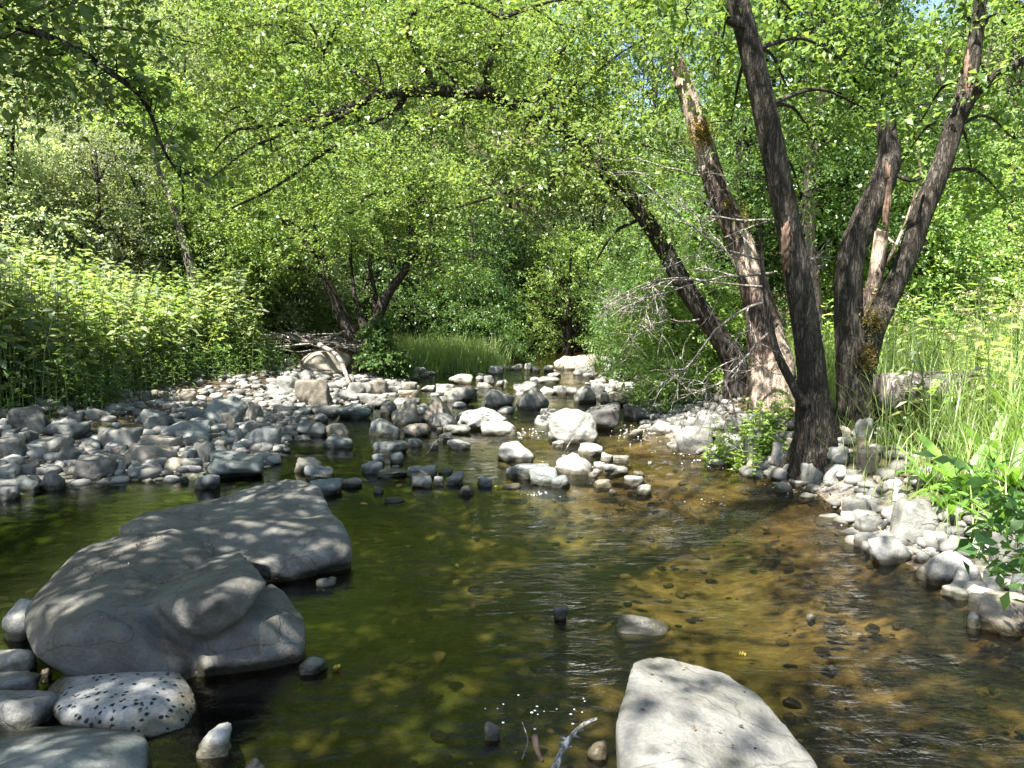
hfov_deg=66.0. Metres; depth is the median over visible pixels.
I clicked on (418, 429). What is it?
rock
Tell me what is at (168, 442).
rock
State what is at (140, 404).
cobble
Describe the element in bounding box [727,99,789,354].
broadleaf tree
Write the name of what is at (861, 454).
rock
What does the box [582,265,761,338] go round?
dead branch
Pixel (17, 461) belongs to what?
cobble
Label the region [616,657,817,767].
boulder
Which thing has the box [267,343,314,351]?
driftwood stick
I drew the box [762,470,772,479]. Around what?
rock
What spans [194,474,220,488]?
rock
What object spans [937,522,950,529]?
cobble
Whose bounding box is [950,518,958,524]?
cobble
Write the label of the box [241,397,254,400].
rock
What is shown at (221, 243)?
bush
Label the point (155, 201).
bush
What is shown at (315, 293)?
bush
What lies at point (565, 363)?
boulder
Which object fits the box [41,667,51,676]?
cobble
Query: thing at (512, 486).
rock
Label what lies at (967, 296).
seed grass
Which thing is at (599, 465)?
cobble
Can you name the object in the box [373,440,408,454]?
rock
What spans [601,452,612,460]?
cobble
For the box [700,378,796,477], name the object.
bush
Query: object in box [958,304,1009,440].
leafy weed
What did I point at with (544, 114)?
alder tree
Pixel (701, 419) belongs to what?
rock
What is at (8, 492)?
rock
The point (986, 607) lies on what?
rock
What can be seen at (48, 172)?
bush
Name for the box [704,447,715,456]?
cobble
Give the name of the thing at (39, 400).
rock
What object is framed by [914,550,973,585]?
rock
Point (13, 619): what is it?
rock
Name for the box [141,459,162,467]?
rock
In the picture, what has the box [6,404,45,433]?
boulder
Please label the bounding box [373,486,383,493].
cobble
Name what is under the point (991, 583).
cobble
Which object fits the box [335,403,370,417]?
boulder
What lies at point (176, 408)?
cobble
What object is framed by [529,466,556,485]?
rock
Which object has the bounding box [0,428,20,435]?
rock
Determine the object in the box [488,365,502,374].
rock
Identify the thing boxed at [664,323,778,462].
dead branch
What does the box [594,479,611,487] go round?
cobble
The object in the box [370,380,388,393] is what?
rock
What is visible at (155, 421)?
rock
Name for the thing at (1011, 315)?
leafy weed
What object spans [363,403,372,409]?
rock
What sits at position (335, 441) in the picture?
rock
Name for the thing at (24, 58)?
broadleaf tree
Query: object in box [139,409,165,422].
rock
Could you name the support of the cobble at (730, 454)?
on the ground at (824, 492)
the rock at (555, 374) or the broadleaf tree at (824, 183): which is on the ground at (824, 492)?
the broadleaf tree at (824, 183)
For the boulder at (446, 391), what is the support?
on the ground at (824, 492)
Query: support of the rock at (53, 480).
on the ground at (824, 492)
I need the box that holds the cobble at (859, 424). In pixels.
[853,417,872,439]
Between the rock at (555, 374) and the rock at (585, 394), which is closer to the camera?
the rock at (585, 394)
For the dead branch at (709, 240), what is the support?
attached to the alder tree at (815, 417)
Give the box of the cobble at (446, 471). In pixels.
[438,468,453,473]
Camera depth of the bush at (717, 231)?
11.97 m
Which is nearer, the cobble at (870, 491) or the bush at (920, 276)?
the cobble at (870, 491)
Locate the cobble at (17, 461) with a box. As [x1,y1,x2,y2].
[8,459,21,465]
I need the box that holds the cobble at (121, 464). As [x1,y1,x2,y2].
[116,459,125,472]
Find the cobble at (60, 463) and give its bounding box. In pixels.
[54,460,65,467]
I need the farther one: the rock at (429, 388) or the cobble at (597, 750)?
the rock at (429, 388)
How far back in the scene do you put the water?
3.84 m
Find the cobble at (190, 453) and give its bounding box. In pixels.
[181,448,195,457]
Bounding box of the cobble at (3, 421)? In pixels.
[0,418,7,424]
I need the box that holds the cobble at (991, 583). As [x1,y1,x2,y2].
[983,562,1005,590]
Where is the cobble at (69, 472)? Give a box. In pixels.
[65,470,73,474]
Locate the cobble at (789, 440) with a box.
[786,438,791,448]
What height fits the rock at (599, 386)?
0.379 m
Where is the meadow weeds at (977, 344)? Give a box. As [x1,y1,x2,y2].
[786,266,1023,431]
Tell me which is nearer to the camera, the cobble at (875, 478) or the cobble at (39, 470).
the cobble at (875, 478)
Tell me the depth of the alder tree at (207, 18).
15.19 m
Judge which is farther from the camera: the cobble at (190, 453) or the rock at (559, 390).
the rock at (559, 390)
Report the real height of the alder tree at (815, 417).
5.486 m
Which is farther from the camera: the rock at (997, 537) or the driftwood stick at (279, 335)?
the driftwood stick at (279, 335)
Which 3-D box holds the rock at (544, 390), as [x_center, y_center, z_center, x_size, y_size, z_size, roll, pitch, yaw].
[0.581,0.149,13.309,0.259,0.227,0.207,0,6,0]
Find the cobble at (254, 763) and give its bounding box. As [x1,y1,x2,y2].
[245,758,264,767]
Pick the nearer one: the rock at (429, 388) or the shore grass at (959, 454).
the shore grass at (959, 454)
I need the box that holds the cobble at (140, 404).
[132,401,147,407]
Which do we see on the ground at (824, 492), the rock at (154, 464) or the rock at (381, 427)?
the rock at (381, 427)
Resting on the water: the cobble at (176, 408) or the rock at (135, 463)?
the rock at (135, 463)
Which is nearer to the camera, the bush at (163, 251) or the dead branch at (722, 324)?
the dead branch at (722, 324)
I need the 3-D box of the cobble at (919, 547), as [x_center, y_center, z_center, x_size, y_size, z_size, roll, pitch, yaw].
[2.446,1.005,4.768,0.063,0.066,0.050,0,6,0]
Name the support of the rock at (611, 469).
in the water
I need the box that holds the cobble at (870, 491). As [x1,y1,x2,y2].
[865,488,878,495]
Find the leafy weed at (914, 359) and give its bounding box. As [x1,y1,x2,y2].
[892,289,949,450]
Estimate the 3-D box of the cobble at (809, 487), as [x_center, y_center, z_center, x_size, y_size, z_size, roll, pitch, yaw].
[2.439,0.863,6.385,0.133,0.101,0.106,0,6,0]
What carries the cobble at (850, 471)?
on the ground at (824, 492)
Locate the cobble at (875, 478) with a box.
[873,475,883,483]
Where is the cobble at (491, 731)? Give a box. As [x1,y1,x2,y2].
[484,721,499,740]
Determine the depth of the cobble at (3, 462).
6.71 m
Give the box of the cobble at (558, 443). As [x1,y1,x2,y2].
[552,440,564,446]
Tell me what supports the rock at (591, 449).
on the ground at (824, 492)
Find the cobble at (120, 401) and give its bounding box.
[116,398,126,402]
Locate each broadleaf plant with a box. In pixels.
[880,423,929,451]
[893,442,972,485]
[908,431,1015,506]
[917,482,988,515]
[927,393,1023,458]
[940,432,1023,488]
[951,487,1022,530]
[970,387,1023,428]
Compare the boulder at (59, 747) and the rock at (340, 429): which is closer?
the boulder at (59, 747)
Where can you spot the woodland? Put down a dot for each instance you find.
(477, 60)
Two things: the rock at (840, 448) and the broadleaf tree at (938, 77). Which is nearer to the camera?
the rock at (840, 448)
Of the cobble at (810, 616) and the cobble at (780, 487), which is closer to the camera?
the cobble at (810, 616)
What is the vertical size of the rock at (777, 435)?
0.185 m
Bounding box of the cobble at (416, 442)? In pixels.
[408,438,422,446]
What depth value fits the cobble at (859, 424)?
6.66 m
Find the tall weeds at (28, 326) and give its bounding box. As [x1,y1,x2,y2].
[0,227,268,406]
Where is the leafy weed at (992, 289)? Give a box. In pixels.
[950,277,1008,430]
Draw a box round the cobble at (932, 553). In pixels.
[915,550,939,557]
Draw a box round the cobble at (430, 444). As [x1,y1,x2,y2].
[427,442,437,448]
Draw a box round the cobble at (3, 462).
[0,460,7,464]
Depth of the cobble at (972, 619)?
3.68 m
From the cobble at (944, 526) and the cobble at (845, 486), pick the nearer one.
the cobble at (944, 526)
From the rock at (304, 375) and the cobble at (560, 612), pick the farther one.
the rock at (304, 375)
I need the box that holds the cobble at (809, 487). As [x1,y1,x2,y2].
[805,483,818,491]
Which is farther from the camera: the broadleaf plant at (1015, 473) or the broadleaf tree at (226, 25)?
the broadleaf tree at (226, 25)
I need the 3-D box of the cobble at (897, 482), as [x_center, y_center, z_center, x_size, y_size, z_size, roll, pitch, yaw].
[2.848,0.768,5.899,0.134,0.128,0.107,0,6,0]
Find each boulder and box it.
[0,726,151,767]
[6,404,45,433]
[24,529,305,680]
[42,419,90,438]
[47,672,196,737]
[97,427,143,449]
[119,479,352,581]
[161,420,212,437]
[202,396,247,422]
[206,450,263,477]
[294,379,332,405]
[296,351,350,375]
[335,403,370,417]
[343,382,371,393]
[406,367,428,377]
[444,387,478,397]
[447,387,475,402]
[449,374,472,383]
[457,407,505,429]
[484,389,514,406]
[516,386,548,409]
[537,376,559,383]
[547,408,598,443]
[554,354,598,369]
[573,366,594,375]
[586,404,620,429]
[599,391,635,405]
[600,356,624,370]
[608,381,634,390]
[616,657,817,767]
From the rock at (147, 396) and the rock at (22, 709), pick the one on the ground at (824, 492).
the rock at (147, 396)
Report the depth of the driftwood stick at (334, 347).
15.59 m
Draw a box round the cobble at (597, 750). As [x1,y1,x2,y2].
[586,740,608,759]
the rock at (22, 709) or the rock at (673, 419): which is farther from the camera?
the rock at (673, 419)
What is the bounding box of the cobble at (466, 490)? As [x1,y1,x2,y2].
[459,485,473,495]
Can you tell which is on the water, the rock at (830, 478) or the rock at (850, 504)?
the rock at (830, 478)
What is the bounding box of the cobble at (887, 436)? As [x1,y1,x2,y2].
[882,431,894,443]
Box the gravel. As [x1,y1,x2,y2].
[0,346,1023,627]
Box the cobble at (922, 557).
[914,551,929,564]
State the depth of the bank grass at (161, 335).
12.77 m
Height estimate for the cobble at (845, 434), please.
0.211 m
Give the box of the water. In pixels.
[0,343,1023,767]
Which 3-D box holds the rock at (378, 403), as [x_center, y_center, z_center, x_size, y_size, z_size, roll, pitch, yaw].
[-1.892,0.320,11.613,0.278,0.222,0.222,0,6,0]
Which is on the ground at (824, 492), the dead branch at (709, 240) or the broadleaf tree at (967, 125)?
the broadleaf tree at (967, 125)
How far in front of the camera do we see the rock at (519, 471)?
6.84 m
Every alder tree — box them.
[0,0,575,86]
[114,0,748,399]
[186,102,509,374]
[297,0,650,333]
[571,0,949,487]
[833,0,1023,431]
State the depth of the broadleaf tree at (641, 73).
35.00 m
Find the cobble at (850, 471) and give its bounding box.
[846,469,859,473]
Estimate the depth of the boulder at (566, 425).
8.60 m
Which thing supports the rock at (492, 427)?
on the water
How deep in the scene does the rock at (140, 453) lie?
7.19 m
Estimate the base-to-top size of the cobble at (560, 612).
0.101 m
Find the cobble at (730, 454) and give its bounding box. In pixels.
[726,446,740,463]
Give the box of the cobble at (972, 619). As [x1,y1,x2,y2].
[966,612,980,628]
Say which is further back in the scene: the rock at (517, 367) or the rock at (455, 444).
the rock at (517, 367)
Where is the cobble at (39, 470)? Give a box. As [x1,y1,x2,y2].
[35,467,43,473]
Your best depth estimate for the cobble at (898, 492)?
5.69 m
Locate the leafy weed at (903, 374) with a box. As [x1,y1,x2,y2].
[886,349,928,436]
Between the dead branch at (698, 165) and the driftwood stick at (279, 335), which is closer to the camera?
the dead branch at (698, 165)
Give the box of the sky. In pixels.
[542,0,1022,152]
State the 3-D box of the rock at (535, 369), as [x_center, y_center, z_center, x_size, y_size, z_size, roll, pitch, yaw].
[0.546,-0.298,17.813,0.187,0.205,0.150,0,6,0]
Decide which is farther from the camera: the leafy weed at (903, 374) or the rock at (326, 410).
the rock at (326, 410)
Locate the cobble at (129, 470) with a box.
[127,468,135,475]
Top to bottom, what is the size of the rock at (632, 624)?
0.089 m
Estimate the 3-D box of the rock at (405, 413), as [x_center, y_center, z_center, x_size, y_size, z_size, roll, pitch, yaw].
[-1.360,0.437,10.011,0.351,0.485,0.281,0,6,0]
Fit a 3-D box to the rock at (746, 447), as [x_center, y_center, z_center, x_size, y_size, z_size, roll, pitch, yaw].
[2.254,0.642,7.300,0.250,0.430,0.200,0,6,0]
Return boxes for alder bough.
[0,0,253,215]
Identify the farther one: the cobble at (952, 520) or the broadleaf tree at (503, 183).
the broadleaf tree at (503, 183)
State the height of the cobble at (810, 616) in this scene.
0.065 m
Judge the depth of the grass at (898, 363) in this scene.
6.38 m
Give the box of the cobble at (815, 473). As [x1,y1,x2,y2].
[810,467,823,483]
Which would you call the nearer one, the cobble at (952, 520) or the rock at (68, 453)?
the cobble at (952, 520)
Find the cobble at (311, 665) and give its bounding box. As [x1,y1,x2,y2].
[298,656,327,674]
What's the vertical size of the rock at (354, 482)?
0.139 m
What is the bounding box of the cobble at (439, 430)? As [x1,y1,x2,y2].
[437,427,442,432]
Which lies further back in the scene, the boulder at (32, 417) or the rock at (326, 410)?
the rock at (326, 410)
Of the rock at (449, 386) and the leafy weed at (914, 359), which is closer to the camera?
the leafy weed at (914, 359)
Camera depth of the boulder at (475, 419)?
9.53 m
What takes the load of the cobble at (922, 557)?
on the water
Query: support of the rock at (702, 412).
on the ground at (824, 492)
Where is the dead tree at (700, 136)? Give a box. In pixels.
[666,48,796,416]
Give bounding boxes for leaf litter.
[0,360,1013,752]
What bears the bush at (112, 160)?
on the ground at (824, 492)
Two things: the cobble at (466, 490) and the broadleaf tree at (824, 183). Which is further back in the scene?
the broadleaf tree at (824, 183)
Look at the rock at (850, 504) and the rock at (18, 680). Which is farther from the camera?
the rock at (850, 504)
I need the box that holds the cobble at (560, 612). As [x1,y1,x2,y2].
[553,605,567,619]
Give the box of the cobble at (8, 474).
[0,469,16,478]
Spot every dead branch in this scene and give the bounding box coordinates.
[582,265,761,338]
[583,158,759,283]
[584,116,740,194]
[601,221,773,364]
[602,287,699,361]
[647,301,795,413]
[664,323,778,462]
[669,170,774,252]
[805,237,838,278]
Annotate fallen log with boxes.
[872,371,1023,413]
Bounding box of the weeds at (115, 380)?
[0,317,300,423]
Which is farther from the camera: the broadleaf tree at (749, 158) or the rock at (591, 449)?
the broadleaf tree at (749, 158)
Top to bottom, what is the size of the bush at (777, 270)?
5.354 m
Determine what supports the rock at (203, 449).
on the ground at (824, 492)
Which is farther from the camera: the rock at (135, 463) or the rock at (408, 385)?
the rock at (408, 385)
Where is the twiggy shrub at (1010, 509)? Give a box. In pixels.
[914,442,1023,611]
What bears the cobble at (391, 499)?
on the water
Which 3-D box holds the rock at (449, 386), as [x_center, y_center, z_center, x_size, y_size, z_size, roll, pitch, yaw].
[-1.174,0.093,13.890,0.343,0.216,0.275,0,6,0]
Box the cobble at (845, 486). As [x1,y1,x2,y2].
[838,483,853,492]
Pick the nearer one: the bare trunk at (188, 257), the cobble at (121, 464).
the cobble at (121, 464)
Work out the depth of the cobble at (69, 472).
6.81 m
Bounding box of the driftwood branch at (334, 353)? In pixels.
[317,342,350,384]
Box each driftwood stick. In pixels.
[256,332,299,339]
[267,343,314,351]
[268,343,310,347]
[269,332,309,342]
[275,333,335,347]
[281,334,338,349]
[285,360,331,370]
[306,335,356,346]
[314,346,363,350]
[328,343,347,348]
[332,340,355,351]
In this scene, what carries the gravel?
on the ground at (824, 492)
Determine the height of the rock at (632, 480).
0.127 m
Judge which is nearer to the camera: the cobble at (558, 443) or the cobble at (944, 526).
the cobble at (944, 526)
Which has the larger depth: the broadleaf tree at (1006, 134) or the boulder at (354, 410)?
the broadleaf tree at (1006, 134)
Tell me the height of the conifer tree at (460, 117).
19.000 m
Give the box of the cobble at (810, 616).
[806,612,814,619]
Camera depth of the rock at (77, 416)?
8.40 m
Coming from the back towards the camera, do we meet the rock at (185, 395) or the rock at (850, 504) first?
the rock at (185, 395)
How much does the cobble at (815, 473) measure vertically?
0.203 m
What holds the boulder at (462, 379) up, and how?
on the ground at (824, 492)
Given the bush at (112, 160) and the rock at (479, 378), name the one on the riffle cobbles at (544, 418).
the rock at (479, 378)
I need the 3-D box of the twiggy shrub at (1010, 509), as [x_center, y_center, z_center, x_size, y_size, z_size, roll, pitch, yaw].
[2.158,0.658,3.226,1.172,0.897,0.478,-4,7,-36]
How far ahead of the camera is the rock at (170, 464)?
7.02 m
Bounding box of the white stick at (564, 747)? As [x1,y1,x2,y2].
[551,717,597,767]
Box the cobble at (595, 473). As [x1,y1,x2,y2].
[588,469,599,476]
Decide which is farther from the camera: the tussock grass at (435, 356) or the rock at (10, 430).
the tussock grass at (435, 356)
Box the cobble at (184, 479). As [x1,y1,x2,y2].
[180,476,188,482]
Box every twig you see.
[425,437,450,455]
[521,722,527,758]
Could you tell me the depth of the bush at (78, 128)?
17.27 m
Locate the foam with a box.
[485,425,841,729]
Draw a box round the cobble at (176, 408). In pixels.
[171,404,183,412]
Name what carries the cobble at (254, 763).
on the water
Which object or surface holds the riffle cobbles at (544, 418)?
on the ground at (824, 492)
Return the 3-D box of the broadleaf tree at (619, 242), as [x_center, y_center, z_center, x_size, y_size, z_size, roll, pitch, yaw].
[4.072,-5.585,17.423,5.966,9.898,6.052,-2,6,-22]
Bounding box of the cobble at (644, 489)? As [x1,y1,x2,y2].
[637,484,650,494]
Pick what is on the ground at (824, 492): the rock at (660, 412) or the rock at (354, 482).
the rock at (660, 412)
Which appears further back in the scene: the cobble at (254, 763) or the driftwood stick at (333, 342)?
the driftwood stick at (333, 342)
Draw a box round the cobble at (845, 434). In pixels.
[840,426,850,436]
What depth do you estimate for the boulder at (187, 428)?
8.28 m
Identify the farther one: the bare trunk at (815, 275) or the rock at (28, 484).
the bare trunk at (815, 275)
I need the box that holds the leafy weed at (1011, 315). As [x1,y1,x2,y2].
[1004,271,1023,402]
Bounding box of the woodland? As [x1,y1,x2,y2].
[85,0,1023,293]
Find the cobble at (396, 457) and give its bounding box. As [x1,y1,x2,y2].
[390,451,403,463]
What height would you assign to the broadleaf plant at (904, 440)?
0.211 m
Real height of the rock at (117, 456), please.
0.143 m
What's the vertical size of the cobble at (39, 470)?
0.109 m
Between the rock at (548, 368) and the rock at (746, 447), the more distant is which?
the rock at (548, 368)
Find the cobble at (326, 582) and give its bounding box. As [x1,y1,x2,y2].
[316,576,336,586]
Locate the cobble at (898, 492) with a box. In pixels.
[890,487,907,499]
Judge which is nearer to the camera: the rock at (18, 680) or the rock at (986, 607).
the rock at (18, 680)
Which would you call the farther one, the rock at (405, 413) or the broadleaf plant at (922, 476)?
the rock at (405, 413)
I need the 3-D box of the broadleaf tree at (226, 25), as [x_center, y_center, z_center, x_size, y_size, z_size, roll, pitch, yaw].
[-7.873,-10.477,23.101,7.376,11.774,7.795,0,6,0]
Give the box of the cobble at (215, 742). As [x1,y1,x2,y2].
[196,722,231,758]
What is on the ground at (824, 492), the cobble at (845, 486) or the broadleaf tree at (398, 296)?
the broadleaf tree at (398, 296)
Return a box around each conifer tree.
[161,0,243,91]
[323,0,426,261]
[405,0,483,168]
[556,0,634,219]
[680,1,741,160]
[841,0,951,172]
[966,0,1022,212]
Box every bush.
[0,20,98,165]
[0,30,74,149]
[0,81,106,277]
[0,99,153,290]
[0,108,223,296]
[2,0,70,109]
[6,0,117,143]
[6,73,181,277]
[30,12,225,150]
[59,138,308,342]
[90,151,245,277]
[113,42,281,161]
[129,175,323,345]
[141,91,236,158]
[162,2,269,85]
[181,205,372,357]
[198,63,341,210]
[201,106,339,260]
[352,311,422,380]
[387,218,522,342]
[391,252,549,364]
[458,209,587,348]
[491,246,590,341]
[496,222,615,355]
[538,206,630,315]
[572,262,694,380]
[576,180,707,357]
[580,234,748,412]
[617,143,790,368]
[700,378,796,477]
[719,124,947,339]
[783,159,1023,350]
[908,130,1023,330]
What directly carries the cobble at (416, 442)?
on the water
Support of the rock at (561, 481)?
in the water
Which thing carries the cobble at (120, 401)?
on the ground at (824, 492)
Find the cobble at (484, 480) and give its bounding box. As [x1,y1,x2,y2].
[477,476,492,485]
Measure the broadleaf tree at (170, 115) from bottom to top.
5.626 m
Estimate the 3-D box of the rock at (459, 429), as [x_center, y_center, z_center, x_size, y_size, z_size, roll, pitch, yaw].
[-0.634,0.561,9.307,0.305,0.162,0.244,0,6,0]
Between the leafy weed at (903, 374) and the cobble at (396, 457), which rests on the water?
the cobble at (396, 457)
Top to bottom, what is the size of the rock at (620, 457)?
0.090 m
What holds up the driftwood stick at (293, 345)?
on the ground at (824, 492)
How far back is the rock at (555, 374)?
16.45 m
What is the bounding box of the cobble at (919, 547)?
[911,545,922,549]
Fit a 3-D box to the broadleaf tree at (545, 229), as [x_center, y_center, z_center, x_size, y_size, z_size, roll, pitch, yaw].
[2.502,-5.047,26.873,5.768,8.057,6.616,3,7,31]
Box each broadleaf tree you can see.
[0,7,161,237]
[17,53,244,282]
[32,0,262,246]
[84,0,213,100]
[92,95,341,335]
[125,0,358,157]
[215,15,347,166]
[215,30,435,336]
[289,87,518,343]
[318,0,517,237]
[425,0,650,268]
[489,119,644,348]
[536,0,712,259]
[539,125,689,347]
[562,0,797,350]
[603,0,902,352]
[658,0,964,265]
[669,0,846,331]
[752,0,1023,297]
[824,0,1023,321]
[881,0,1023,268]
[909,31,1023,275]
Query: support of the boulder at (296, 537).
in the water
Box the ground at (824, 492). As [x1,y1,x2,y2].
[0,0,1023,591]
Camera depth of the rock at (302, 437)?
8.78 m
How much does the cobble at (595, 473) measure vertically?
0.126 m
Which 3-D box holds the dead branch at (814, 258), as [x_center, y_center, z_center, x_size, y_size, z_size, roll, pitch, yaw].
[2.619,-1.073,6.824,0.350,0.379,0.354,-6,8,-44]
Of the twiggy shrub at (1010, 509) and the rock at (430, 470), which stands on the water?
the rock at (430, 470)
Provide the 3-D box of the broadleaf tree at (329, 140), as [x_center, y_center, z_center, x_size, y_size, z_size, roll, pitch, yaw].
[-5.395,-5.251,21.548,6.866,8.544,6.015,0,6,0]
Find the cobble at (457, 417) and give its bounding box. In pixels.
[455,412,462,421]
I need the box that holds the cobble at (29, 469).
[21,463,40,474]
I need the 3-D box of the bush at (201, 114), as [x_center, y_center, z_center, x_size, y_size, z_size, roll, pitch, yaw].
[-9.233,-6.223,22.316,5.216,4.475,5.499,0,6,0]
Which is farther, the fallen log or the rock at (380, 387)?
the rock at (380, 387)
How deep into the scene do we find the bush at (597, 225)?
32.20 m
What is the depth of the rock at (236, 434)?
8.20 m
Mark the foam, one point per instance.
(546, 492)
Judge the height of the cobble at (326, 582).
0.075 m
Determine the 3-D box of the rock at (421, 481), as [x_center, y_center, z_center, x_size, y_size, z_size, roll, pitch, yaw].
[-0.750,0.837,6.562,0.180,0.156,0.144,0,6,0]
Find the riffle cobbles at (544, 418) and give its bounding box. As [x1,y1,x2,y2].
[394,366,640,425]
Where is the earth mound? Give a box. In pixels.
[295,348,357,373]
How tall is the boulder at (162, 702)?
0.252 m
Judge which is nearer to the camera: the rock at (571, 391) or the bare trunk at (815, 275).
the bare trunk at (815, 275)
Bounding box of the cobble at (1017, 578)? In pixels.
[1009,568,1023,591]
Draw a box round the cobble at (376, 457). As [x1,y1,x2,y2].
[372,453,384,464]
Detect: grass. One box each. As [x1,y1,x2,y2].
[2,104,334,404]
[358,327,516,373]
[585,330,634,361]
[772,270,1023,434]
[782,302,1023,496]
[790,371,1023,562]
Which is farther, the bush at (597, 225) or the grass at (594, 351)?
the bush at (597, 225)
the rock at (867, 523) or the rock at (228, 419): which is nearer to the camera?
the rock at (867, 523)
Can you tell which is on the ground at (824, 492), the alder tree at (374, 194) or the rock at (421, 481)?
the alder tree at (374, 194)
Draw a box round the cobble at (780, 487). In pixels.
[775,482,792,492]
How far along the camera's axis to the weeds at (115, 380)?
10.05 m
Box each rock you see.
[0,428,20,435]
[0,439,26,455]
[0,484,20,500]
[0,649,37,671]
[0,671,41,689]
[0,690,57,732]
[2,598,31,641]
[15,475,40,493]
[18,430,38,440]
[26,444,43,450]
[29,434,74,451]
[34,393,63,409]
[40,470,65,489]
[56,446,81,460]
[67,411,82,421]
[73,455,116,481]
[79,444,93,448]
[85,408,109,419]
[108,454,123,459]
[110,445,128,453]
[123,445,177,462]
[126,460,141,468]
[133,390,153,402]
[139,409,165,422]
[140,435,183,448]
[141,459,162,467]
[143,415,175,428]
[146,401,158,406]
[151,390,168,400]
[159,387,172,392]
[164,457,183,470]
[174,389,196,401]
[184,406,203,419]
[193,442,215,461]
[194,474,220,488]
[214,439,227,448]
[221,413,234,429]
[228,428,244,443]
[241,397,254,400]
[245,402,263,419]
[245,421,271,431]
[247,426,281,444]
[273,404,295,412]
[276,376,297,390]
[289,371,312,379]
[293,435,311,440]
[294,457,321,471]
[296,419,325,436]
[304,465,334,479]
[310,403,337,416]
[310,478,342,495]
[312,413,327,422]
[323,434,352,447]
[325,423,348,436]
[333,391,358,401]
[342,477,361,487]
[343,375,355,381]
[359,393,386,404]
[361,461,383,473]
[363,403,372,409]
[368,418,399,436]
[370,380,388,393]
[373,398,390,407]
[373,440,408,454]
[377,468,406,477]
[380,401,396,415]
[388,385,399,392]
[391,400,418,424]
[398,390,417,395]
[401,382,417,389]
[403,423,431,435]
[405,373,418,380]
[405,397,420,403]
[406,465,437,477]
[411,475,431,487]
[420,385,434,390]
[421,395,451,423]
[432,412,454,429]
[436,384,454,388]
[436,387,448,394]
[437,433,452,440]
[445,471,463,484]
[446,424,470,433]
[447,439,470,448]
[476,375,482,380]
[481,420,516,435]
[484,375,493,384]
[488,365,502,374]
[496,380,504,385]
[497,441,534,460]
[502,483,520,488]
[506,463,549,479]
[509,364,522,369]
[514,380,537,391]
[524,363,531,370]
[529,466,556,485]
[532,367,539,371]
[540,386,553,394]
[540,408,556,414]
[544,365,553,371]
[547,373,560,376]
[551,475,569,487]
[553,385,566,394]
[556,453,592,474]
[566,387,576,394]
[574,385,595,403]
[578,443,603,455]
[583,373,593,378]
[594,381,604,392]
[603,464,628,474]
[613,455,628,460]
[615,614,668,635]
[623,404,652,420]
[624,475,645,485]
[628,429,642,436]
[647,399,663,414]
[649,421,670,434]
[669,416,684,424]
[672,424,713,453]
[692,414,722,430]
[696,410,711,416]
[717,432,741,454]
[724,418,741,433]
[741,431,767,465]
[750,423,765,432]
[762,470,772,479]
[770,430,787,443]
[771,440,786,465]
[772,414,791,431]
[789,479,809,487]
[800,463,814,480]
[822,464,846,486]
[829,445,848,463]
[842,497,871,510]
[853,530,894,547]
[854,515,887,531]
[856,446,878,471]
[867,536,911,565]
[889,498,938,545]
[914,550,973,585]
[940,582,967,599]
[952,564,982,581]
[967,591,1023,635]
[988,532,1023,563]
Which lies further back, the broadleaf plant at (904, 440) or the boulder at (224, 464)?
the boulder at (224, 464)
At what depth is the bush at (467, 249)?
23.91 m
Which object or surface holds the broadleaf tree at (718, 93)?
on the ground at (824, 492)
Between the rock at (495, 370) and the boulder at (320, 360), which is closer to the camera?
the boulder at (320, 360)
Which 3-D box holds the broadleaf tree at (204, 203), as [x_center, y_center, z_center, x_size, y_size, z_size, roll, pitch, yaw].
[-6.579,-3.511,17.513,5.901,5.715,5.860,0,6,0]
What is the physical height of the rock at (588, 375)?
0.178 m
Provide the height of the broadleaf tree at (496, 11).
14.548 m
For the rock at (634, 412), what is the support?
on the ground at (824, 492)
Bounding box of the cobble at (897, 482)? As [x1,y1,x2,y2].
[882,479,901,486]
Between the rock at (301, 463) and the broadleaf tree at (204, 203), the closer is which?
the rock at (301, 463)
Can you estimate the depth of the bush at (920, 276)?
10.89 m
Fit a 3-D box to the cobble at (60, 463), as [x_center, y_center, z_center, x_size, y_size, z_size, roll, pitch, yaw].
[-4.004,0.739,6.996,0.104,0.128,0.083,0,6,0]
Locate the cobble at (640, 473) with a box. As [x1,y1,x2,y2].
[633,471,643,475]
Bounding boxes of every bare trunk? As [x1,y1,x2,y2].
[147,113,199,297]
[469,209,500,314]
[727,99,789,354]
[800,41,949,344]
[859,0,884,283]
[863,147,923,314]
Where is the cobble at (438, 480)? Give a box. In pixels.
[433,476,443,484]
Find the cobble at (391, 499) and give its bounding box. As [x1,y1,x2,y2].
[385,496,404,502]
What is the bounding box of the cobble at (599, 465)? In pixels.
[594,462,604,470]
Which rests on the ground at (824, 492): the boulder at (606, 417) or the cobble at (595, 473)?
the boulder at (606, 417)
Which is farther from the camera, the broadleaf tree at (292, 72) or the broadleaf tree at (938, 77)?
the broadleaf tree at (292, 72)
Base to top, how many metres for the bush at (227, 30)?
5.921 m

